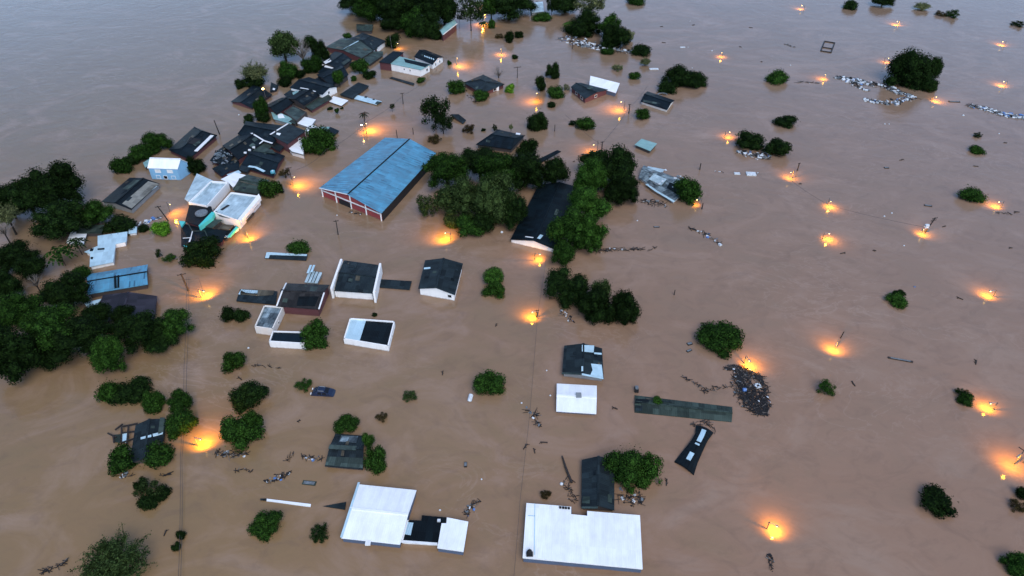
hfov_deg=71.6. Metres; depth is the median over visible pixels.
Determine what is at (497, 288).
bush
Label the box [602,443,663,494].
tree
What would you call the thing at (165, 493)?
bush
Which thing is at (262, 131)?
house
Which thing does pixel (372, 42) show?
house
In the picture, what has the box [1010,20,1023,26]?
tree
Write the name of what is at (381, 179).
warehouse
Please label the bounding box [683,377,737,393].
debris raft
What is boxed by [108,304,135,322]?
tree
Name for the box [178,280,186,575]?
power line
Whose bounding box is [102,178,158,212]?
house
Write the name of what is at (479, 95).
bush
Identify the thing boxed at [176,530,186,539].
bush
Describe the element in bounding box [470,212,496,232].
tree
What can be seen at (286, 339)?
house
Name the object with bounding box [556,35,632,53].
debris raft
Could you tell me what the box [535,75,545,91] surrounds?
bush
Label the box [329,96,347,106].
shed
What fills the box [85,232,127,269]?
house
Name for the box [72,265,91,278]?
bush
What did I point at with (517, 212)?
tree
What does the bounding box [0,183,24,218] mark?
tree
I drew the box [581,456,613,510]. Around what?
shed
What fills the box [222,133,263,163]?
house
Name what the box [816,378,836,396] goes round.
tree
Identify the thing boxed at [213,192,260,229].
house
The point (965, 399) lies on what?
bush
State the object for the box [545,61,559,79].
tree
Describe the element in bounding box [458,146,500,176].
tree
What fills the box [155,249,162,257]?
tree
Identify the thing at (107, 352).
tree
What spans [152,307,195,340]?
tree
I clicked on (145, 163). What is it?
shed
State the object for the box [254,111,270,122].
bush
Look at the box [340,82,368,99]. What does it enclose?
shed
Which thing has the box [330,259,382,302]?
house
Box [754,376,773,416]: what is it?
debris raft
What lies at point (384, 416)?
tree
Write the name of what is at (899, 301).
bush
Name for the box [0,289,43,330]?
tree
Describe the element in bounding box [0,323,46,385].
tree
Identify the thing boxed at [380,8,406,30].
tree
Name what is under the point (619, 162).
tree
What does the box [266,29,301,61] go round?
tree
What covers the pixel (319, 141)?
tree
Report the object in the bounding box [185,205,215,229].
house
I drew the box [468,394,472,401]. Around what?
barrel
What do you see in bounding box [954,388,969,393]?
tree
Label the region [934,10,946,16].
tree
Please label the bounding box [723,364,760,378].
debris raft
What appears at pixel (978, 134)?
tree
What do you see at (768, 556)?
debris raft
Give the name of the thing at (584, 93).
house
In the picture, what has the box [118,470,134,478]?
debris raft
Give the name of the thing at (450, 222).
bush
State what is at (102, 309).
tree
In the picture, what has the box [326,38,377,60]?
house
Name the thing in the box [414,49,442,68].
house
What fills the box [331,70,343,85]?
tree
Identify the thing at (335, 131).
shed
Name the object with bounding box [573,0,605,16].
tree
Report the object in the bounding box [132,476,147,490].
bush
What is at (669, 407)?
shed
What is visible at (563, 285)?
tree
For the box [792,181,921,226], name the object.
power line
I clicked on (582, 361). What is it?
house
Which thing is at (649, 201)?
debris raft
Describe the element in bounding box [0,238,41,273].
tree
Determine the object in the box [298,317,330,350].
tree
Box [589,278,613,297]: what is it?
tree
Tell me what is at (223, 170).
house
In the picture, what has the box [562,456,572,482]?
driftwood log
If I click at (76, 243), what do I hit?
palm tree
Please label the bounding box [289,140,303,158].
shed
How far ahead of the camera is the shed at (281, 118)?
222.49 m
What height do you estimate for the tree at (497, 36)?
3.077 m
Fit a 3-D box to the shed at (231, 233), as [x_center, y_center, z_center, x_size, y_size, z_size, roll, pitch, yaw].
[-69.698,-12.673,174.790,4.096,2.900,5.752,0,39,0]
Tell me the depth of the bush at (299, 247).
168.20 m
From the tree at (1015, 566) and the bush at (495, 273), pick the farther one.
the bush at (495, 273)
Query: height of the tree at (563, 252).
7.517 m
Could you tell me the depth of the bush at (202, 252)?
165.02 m
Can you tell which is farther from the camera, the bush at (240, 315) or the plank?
the bush at (240, 315)
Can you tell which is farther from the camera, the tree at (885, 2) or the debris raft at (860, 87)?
the tree at (885, 2)
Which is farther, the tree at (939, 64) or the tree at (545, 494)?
the tree at (939, 64)
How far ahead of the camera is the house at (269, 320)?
148.08 m
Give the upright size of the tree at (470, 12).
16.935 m
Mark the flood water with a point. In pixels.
(828, 484)
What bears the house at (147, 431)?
on the flood water
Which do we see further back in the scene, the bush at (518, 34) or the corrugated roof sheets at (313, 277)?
the bush at (518, 34)
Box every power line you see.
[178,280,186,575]
[180,316,188,575]
[514,263,545,571]
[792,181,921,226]
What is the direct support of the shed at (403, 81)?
in the flood water
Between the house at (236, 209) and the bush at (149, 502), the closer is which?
the bush at (149, 502)
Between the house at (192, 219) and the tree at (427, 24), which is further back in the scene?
the tree at (427, 24)
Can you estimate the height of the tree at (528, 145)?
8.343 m
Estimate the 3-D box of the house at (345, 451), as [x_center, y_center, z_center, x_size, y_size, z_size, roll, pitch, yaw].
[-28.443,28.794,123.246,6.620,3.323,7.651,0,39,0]
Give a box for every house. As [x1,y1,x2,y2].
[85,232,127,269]
[87,265,147,297]
[100,292,156,324]
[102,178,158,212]
[107,417,165,463]
[147,157,189,179]
[168,127,216,159]
[179,221,226,247]
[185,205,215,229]
[188,181,230,210]
[210,147,234,165]
[212,160,238,177]
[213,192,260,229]
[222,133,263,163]
[231,85,271,109]
[233,174,269,196]
[238,121,283,153]
[240,146,284,178]
[254,305,284,335]
[268,97,291,114]
[269,331,305,348]
[270,123,304,152]
[276,283,328,315]
[284,105,307,125]
[287,89,319,109]
[290,77,337,97]
[317,66,347,87]
[322,52,351,68]
[325,434,363,469]
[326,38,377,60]
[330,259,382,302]
[344,318,394,350]
[350,33,384,50]
[379,51,403,70]
[391,56,429,76]
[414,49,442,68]
[418,258,462,300]
[439,20,456,40]
[464,74,504,93]
[476,129,524,152]
[531,2,543,15]
[556,384,596,414]
[562,343,603,380]
[571,82,607,102]
[589,76,619,96]
[639,166,682,202]
[641,91,674,111]
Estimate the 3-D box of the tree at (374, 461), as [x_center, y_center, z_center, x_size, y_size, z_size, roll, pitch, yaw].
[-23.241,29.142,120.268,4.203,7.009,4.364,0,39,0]
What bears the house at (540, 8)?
on the flood water
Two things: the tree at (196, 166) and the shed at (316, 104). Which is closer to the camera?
the tree at (196, 166)
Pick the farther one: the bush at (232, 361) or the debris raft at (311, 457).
the bush at (232, 361)
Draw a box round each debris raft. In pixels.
[38,557,68,574]
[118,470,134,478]
[138,215,162,225]
[214,448,249,460]
[234,467,252,472]
[263,470,291,482]
[301,453,324,461]
[462,498,480,516]
[522,406,541,427]
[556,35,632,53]
[558,310,574,322]
[563,476,578,502]
[595,246,645,252]
[616,487,645,506]
[639,199,666,207]
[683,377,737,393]
[689,227,722,245]
[690,419,715,433]
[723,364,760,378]
[730,371,769,416]
[735,148,771,159]
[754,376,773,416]
[765,553,773,571]
[834,75,914,97]
[845,80,870,90]
[863,96,918,105]
[967,103,1023,119]
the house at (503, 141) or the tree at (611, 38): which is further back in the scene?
the tree at (611, 38)
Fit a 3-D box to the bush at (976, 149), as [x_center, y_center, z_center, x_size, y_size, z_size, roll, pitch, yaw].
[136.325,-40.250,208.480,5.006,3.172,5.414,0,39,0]
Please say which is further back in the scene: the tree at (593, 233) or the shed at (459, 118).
the shed at (459, 118)
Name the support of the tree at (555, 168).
on the flood water
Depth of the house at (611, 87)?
240.76 m
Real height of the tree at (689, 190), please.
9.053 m
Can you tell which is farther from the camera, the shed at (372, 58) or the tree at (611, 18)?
the tree at (611, 18)
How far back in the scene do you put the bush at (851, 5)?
307.98 m
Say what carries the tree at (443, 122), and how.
on the flood water
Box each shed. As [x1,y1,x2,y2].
[67,231,86,246]
[76,225,103,236]
[85,299,100,307]
[129,227,136,235]
[143,159,148,169]
[205,219,221,228]
[218,224,233,230]
[223,226,238,241]
[236,289,276,304]
[239,165,249,174]
[246,212,254,221]
[259,143,271,148]
[260,498,310,506]
[265,252,307,260]
[270,82,277,92]
[271,112,291,124]
[272,142,283,153]
[284,90,294,96]
[289,118,301,126]
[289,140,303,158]
[297,117,318,130]
[305,94,331,112]
[318,66,330,72]
[321,127,338,134]
[324,502,345,509]
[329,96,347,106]
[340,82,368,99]
[354,95,381,104]
[356,24,372,33]
[363,51,382,66]
[379,279,411,289]
[390,77,413,85]
[451,114,465,123]
[538,150,560,161]
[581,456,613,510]
[635,139,656,152]
[635,395,732,421]
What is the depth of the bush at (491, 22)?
289.06 m
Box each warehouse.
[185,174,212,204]
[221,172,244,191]
[319,138,435,220]
[340,482,467,554]
[523,503,642,572]
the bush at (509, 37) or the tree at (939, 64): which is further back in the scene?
the bush at (509, 37)
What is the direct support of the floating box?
on the flood water
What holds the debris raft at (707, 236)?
on the flood water
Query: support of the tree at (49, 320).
on the flood water
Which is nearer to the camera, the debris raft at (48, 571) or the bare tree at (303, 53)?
the debris raft at (48, 571)
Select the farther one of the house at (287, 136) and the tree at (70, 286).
the house at (287, 136)
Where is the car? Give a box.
[310,386,335,396]
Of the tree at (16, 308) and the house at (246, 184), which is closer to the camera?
the tree at (16, 308)
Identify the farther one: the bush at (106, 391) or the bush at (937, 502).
the bush at (106, 391)
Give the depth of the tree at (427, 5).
282.75 m
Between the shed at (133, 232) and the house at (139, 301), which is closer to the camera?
the house at (139, 301)
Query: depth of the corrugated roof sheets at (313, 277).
160.27 m
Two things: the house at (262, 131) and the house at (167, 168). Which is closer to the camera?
the house at (167, 168)
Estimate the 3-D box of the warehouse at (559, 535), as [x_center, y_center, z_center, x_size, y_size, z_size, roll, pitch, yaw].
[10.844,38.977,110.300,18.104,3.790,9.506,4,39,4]
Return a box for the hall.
[510,182,575,251]
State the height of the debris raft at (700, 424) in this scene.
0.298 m
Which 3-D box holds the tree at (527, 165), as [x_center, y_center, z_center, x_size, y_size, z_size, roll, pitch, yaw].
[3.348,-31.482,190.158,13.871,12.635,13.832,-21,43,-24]
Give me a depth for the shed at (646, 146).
209.11 m
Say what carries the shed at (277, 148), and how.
on the flood water
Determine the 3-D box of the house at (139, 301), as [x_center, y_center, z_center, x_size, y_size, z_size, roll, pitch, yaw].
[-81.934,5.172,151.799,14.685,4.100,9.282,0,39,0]
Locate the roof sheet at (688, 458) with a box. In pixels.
[674,425,713,474]
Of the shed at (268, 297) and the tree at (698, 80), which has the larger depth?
the tree at (698, 80)
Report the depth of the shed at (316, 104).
231.81 m
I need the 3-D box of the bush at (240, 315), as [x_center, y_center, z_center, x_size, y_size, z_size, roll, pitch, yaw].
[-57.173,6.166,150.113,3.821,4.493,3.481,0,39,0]
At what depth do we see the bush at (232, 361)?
138.12 m
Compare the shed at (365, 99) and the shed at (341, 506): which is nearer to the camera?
the shed at (341, 506)
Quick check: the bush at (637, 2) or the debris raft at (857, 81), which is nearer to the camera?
the debris raft at (857, 81)
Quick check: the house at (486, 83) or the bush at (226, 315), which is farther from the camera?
the house at (486, 83)
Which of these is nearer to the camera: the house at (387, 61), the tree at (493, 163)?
the tree at (493, 163)
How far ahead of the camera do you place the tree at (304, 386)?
134.75 m
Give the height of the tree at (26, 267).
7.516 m
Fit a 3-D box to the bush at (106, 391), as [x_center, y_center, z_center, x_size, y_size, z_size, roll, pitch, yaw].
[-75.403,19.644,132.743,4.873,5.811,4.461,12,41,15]
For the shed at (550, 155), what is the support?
on the flood water
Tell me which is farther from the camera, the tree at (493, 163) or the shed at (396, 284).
the tree at (493, 163)
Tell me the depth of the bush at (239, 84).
242.61 m
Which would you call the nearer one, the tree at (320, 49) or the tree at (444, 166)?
the tree at (444, 166)
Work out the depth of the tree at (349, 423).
126.47 m
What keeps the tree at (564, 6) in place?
on the flood water
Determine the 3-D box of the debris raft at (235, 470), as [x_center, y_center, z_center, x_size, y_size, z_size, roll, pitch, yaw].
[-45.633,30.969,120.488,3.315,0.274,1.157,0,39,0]
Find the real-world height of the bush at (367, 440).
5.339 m
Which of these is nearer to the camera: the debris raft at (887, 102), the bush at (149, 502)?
the bush at (149, 502)
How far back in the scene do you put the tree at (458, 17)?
286.42 m
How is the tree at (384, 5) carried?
on the flood water
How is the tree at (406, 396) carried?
on the flood water
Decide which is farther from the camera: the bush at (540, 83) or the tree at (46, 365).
the bush at (540, 83)
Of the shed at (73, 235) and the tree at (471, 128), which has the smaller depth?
the shed at (73, 235)
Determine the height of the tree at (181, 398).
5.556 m
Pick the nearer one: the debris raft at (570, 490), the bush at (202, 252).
the debris raft at (570, 490)
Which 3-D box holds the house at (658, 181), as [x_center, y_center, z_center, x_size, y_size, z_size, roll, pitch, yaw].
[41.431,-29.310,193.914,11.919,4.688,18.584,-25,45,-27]
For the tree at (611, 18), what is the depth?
276.65 m
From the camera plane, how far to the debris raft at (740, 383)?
133.86 m
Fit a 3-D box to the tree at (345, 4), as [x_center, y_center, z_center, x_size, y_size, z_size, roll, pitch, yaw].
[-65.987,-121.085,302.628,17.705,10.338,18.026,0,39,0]
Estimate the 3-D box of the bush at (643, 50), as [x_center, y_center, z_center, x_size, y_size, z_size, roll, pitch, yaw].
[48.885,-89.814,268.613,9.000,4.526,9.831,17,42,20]
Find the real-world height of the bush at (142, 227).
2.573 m
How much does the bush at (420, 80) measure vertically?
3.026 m
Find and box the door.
[339,199,350,207]
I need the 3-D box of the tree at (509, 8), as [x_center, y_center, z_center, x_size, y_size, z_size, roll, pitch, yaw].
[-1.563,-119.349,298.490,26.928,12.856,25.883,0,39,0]
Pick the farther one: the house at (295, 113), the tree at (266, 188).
the house at (295, 113)
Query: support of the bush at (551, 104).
on the flood water
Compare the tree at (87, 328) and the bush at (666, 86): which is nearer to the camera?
the tree at (87, 328)
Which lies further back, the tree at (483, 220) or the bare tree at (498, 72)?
the bare tree at (498, 72)
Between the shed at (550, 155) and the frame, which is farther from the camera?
the frame
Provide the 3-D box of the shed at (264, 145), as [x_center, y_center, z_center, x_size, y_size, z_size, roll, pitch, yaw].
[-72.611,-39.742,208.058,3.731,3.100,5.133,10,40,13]
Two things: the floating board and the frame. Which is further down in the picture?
the floating board
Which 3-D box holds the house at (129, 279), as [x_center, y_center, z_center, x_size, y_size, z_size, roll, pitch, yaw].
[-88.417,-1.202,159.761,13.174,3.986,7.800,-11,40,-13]
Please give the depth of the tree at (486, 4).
293.21 m
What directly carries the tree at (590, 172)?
on the flood water
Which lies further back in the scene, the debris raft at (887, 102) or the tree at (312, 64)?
the tree at (312, 64)
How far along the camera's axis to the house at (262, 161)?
200.60 m
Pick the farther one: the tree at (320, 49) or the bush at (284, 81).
the tree at (320, 49)
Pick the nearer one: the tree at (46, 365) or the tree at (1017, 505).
the tree at (1017, 505)
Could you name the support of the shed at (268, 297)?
on the flood water
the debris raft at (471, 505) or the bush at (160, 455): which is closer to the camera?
the debris raft at (471, 505)
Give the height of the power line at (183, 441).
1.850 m
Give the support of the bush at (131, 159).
on the flood water
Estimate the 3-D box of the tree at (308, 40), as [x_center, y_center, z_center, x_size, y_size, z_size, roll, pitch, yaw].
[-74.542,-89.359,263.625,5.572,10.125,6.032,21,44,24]
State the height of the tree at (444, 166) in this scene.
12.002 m
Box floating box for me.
[746,172,755,175]
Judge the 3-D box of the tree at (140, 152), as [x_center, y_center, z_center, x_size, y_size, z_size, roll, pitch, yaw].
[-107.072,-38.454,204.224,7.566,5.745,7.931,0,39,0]
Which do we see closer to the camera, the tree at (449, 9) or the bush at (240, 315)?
the bush at (240, 315)
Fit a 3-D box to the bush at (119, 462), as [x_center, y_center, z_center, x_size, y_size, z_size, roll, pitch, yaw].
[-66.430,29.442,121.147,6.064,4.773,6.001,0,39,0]
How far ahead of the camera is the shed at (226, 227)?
174.94 m
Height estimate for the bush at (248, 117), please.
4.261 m
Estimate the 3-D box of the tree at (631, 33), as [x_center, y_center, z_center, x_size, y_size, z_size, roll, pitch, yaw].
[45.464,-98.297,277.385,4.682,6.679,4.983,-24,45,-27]
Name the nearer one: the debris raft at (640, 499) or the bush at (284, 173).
the debris raft at (640, 499)
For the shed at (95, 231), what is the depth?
174.46 m
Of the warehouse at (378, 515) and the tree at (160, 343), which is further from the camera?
the tree at (160, 343)
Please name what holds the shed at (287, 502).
in the flood water
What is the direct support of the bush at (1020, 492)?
on the flood water
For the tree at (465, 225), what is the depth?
172.54 m
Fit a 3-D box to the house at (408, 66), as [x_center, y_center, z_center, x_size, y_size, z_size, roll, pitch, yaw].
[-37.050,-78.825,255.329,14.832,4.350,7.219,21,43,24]
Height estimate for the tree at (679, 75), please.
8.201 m
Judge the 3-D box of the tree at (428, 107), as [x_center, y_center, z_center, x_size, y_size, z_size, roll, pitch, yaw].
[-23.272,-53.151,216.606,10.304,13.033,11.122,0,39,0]
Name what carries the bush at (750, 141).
on the flood water
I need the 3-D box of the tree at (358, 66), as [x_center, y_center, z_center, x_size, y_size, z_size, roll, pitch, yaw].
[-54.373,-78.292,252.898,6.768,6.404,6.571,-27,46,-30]
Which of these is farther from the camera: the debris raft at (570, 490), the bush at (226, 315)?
the bush at (226, 315)
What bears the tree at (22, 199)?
on the flood water
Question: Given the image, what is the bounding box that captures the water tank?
[195,209,207,216]
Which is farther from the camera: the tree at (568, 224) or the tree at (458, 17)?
the tree at (458, 17)
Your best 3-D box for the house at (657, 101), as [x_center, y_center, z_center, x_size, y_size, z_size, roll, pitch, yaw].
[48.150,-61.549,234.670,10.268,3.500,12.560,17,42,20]
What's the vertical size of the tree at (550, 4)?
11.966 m
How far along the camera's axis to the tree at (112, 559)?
104.14 m
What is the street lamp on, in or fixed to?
in the flood water
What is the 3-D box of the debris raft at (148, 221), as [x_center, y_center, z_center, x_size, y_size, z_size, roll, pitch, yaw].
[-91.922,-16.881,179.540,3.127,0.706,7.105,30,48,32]
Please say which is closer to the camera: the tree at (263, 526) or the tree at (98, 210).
the tree at (263, 526)
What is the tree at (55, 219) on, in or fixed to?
on the flood water
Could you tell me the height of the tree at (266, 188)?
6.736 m
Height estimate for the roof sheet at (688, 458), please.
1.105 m
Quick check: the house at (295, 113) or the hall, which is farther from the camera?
the house at (295, 113)
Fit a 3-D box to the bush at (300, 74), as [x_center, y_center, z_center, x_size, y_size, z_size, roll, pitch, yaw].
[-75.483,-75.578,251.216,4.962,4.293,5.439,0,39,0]
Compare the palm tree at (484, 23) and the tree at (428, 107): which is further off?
the palm tree at (484, 23)
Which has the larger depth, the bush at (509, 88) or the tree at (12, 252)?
the bush at (509, 88)
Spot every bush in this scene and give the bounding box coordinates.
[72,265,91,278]
[93,379,118,403]
[100,213,137,235]
[104,442,139,476]
[107,154,134,174]
[123,155,139,164]
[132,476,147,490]
[135,493,159,511]
[137,224,148,232]
[138,439,175,469]
[149,220,171,236]
[153,483,172,501]
[170,541,180,551]
[176,235,226,268]
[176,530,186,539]
[218,305,233,322]
[220,351,247,373]
[233,308,250,322]
[234,78,247,89]
[241,76,265,87]
[242,408,263,426]
[243,113,253,123]
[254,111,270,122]
[276,75,292,87]
[276,183,283,193]
[278,169,289,177]
[285,238,311,253]
[294,69,305,78]
[341,32,351,38]
[361,70,376,79]
[361,432,374,448]
[416,77,425,83]
[429,30,441,39]
[443,214,458,229]
[446,79,466,94]
[470,89,489,101]
[481,281,504,298]
[482,266,504,283]
[487,18,495,28]
[503,30,514,42]
[504,83,514,93]
[514,31,523,37]
[531,11,552,21]
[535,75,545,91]
[546,85,565,98]
[547,101,555,107]
[574,116,595,129]
[600,48,613,54]
[626,0,645,5]
[628,71,640,79]
[629,43,651,57]
[635,108,650,119]
[652,395,662,403]
[656,79,677,94]
[735,130,766,151]
[761,137,793,156]
[763,68,789,85]
[772,115,798,128]
[843,0,858,10]
[884,292,908,309]
[892,289,905,295]
[917,482,958,518]
[956,184,987,203]
[956,392,974,407]
[968,144,986,154]
[1015,486,1023,499]
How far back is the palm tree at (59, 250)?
161.84 m
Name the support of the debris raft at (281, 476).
on the flood water
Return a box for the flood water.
[0,0,1023,575]
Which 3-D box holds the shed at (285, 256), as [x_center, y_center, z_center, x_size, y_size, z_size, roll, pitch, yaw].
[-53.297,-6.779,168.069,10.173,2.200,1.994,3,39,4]
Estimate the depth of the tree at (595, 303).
147.30 m
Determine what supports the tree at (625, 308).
on the flood water
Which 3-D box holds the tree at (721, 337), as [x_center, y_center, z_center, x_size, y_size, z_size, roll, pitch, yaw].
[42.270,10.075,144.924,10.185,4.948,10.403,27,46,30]
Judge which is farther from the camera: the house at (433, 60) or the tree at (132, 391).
the house at (433, 60)
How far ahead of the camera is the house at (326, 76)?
246.39 m
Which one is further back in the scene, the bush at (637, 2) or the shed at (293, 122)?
the bush at (637, 2)
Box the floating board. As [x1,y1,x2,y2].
[302,480,316,485]
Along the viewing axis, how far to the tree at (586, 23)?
279.84 m
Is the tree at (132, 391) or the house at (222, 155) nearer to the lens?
the tree at (132, 391)
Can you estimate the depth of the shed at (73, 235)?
172.98 m
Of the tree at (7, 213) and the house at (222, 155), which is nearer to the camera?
the tree at (7, 213)
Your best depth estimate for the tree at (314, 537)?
110.17 m
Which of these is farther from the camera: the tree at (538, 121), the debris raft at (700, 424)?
the tree at (538, 121)
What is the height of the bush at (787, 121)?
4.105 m
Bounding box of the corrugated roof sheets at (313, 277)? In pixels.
[305,265,321,283]
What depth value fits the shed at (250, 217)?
180.39 m
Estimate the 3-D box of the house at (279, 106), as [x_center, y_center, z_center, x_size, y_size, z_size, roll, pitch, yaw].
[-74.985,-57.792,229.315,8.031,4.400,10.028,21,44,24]
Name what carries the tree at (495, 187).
on the flood water
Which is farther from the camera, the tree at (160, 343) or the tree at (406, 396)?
the tree at (160, 343)
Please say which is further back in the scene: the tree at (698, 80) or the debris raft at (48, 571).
the tree at (698, 80)
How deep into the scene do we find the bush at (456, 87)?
239.06 m
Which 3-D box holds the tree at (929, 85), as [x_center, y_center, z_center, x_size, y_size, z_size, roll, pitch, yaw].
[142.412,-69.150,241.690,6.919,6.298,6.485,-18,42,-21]
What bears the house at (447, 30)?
on the flood water
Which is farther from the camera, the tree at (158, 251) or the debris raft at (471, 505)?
the tree at (158, 251)
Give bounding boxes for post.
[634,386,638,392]
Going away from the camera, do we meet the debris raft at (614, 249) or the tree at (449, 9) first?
the debris raft at (614, 249)
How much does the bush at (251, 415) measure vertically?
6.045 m
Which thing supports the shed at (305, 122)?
on the flood water
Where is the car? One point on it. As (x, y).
(323, 391)
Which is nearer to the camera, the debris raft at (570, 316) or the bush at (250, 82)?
the debris raft at (570, 316)
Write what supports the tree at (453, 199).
on the flood water
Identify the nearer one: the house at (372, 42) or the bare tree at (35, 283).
the bare tree at (35, 283)
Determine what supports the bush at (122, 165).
on the flood water
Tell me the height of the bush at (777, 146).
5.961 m
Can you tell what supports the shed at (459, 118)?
in the flood water
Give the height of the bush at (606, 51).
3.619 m
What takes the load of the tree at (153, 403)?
on the flood water
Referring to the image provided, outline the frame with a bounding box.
[820,41,834,52]
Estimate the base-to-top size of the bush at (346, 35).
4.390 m
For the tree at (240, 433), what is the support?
on the flood water
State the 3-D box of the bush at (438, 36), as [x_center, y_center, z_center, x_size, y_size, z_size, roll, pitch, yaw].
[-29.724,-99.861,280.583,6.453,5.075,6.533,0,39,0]
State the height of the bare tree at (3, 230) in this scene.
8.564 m
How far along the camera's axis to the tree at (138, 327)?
139.74 m
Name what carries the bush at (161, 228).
on the flood water
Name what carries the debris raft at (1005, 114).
on the flood water
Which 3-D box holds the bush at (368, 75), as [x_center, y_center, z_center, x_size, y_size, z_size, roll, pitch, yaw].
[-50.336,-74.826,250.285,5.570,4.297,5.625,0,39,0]
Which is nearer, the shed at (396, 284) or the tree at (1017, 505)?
the tree at (1017, 505)
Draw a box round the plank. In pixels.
[888,356,912,362]
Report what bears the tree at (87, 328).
on the flood water
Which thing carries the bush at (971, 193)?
on the flood water
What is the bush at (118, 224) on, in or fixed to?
on the flood water
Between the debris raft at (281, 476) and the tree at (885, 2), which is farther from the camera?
the tree at (885, 2)
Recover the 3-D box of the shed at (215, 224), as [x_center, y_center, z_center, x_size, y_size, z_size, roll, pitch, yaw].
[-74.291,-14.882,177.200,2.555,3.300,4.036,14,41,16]
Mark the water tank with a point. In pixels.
(201, 212)
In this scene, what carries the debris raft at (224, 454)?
on the flood water
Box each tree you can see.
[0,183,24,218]
[0,197,24,234]
[0,222,10,243]
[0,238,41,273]
[0,268,25,300]
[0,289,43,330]
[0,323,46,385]
[4,173,47,215]
[11,255,48,281]
[16,300,83,350]
[18,158,86,203]
[21,345,56,371]
[27,198,94,240]
[27,274,43,289]
[35,269,92,306]
[43,245,77,267]
[45,310,116,366]
[64,237,90,254]
[67,521,157,575]
[75,198,115,223]
[80,301,113,321]
[87,334,127,373]
[107,375,154,405]
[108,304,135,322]
[109,308,165,355]
[127,142,153,160]
[131,477,164,500]
[140,130,174,154]
[140,389,165,414]
[141,332,179,354]
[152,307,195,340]
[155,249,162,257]
[161,253,175,261]
[163,407,198,441]
[166,387,193,412]
[185,155,205,175]
[219,410,265,453]
[227,379,269,414]
[240,58,269,80]
[246,509,284,542]
[250,94,268,115]
[257,177,282,198]
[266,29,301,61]
[277,60,299,78]
[293,378,312,392]
[294,36,311,58]
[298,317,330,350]
[299,124,338,154]
[300,53,323,72]
[303,34,316,54]
[309,522,328,542]
[310,40,329,60]
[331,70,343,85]
[333,413,359,433]
[337,0,355,10]
[349,58,369,72]
[351,0,385,21]
[363,444,386,475]
[372,0,415,13]
[375,412,387,421]
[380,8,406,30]
[385,33,400,48]
[399,5,422,37]
[402,390,417,401]
[404,0,443,15]
[404,9,441,40]
[416,192,439,217]
[419,94,449,128]
[420,151,469,189]
[428,134,441,143]
[430,109,453,133]
[432,174,484,219]
[436,0,459,25]
[455,213,485,237]
[456,14,462,26]
[457,0,483,30]
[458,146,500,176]
[462,122,474,133]
[470,152,522,184]
[470,169,520,225]
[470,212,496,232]
[471,369,505,396]
[477,21,488,30]
[479,0,538,20]
[481,0,498,18]
[493,190,528,230]
[494,67,503,77]
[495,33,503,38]
[508,148,546,190]
[515,138,539,155]
[526,111,548,131]
[540,155,570,183]
[540,489,550,499]
[543,264,589,309]
[545,0,556,14]
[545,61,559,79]
[545,205,597,249]
[550,0,577,12]
[550,240,576,265]
[560,7,601,38]
[566,185,614,221]
[570,212,610,253]
[572,155,608,191]
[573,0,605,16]
[573,284,615,325]
[576,150,602,163]
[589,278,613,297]
[594,143,637,190]
[598,13,621,31]
[600,22,631,48]
[602,288,643,326]
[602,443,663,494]
[603,176,641,205]
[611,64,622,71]
[627,29,634,39]
[637,451,663,486]
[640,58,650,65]
[660,63,692,86]
[672,175,703,205]
[683,70,708,88]
[694,320,745,359]
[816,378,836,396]
[871,0,896,5]
[883,46,938,91]
[913,2,930,10]
[920,74,939,92]
[931,56,944,78]
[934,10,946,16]
[945,9,959,18]
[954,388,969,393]
[973,132,982,137]
[998,550,1023,575]
[1009,498,1023,512]
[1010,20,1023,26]
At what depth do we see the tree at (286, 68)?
248.13 m
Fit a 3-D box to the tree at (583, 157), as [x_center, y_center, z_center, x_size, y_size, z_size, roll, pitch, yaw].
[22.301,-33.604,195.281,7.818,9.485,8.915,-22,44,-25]
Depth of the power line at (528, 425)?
125.48 m
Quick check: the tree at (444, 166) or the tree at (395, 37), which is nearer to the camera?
the tree at (444, 166)
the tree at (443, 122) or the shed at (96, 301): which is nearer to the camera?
the shed at (96, 301)
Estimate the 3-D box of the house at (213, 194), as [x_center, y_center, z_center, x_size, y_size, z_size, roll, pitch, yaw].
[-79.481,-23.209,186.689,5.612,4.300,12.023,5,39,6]
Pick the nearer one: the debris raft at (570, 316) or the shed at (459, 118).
the debris raft at (570, 316)
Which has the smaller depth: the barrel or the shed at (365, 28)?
the barrel
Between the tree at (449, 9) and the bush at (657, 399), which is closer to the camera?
the bush at (657, 399)
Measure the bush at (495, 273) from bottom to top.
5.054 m
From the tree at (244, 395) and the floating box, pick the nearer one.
the tree at (244, 395)
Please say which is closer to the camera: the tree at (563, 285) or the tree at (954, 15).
the tree at (563, 285)
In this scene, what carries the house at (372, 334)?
on the flood water
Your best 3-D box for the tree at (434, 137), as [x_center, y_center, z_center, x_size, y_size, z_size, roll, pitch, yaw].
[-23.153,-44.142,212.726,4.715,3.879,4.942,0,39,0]
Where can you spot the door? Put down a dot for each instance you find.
(341, 201)
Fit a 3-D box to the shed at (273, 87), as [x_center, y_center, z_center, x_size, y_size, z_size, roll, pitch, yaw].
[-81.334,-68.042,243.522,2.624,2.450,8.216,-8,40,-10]
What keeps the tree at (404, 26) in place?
on the flood water
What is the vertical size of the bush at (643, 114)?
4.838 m
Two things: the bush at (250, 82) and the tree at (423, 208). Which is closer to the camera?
the tree at (423, 208)
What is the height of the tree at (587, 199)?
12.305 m
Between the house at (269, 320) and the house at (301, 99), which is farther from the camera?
the house at (301, 99)

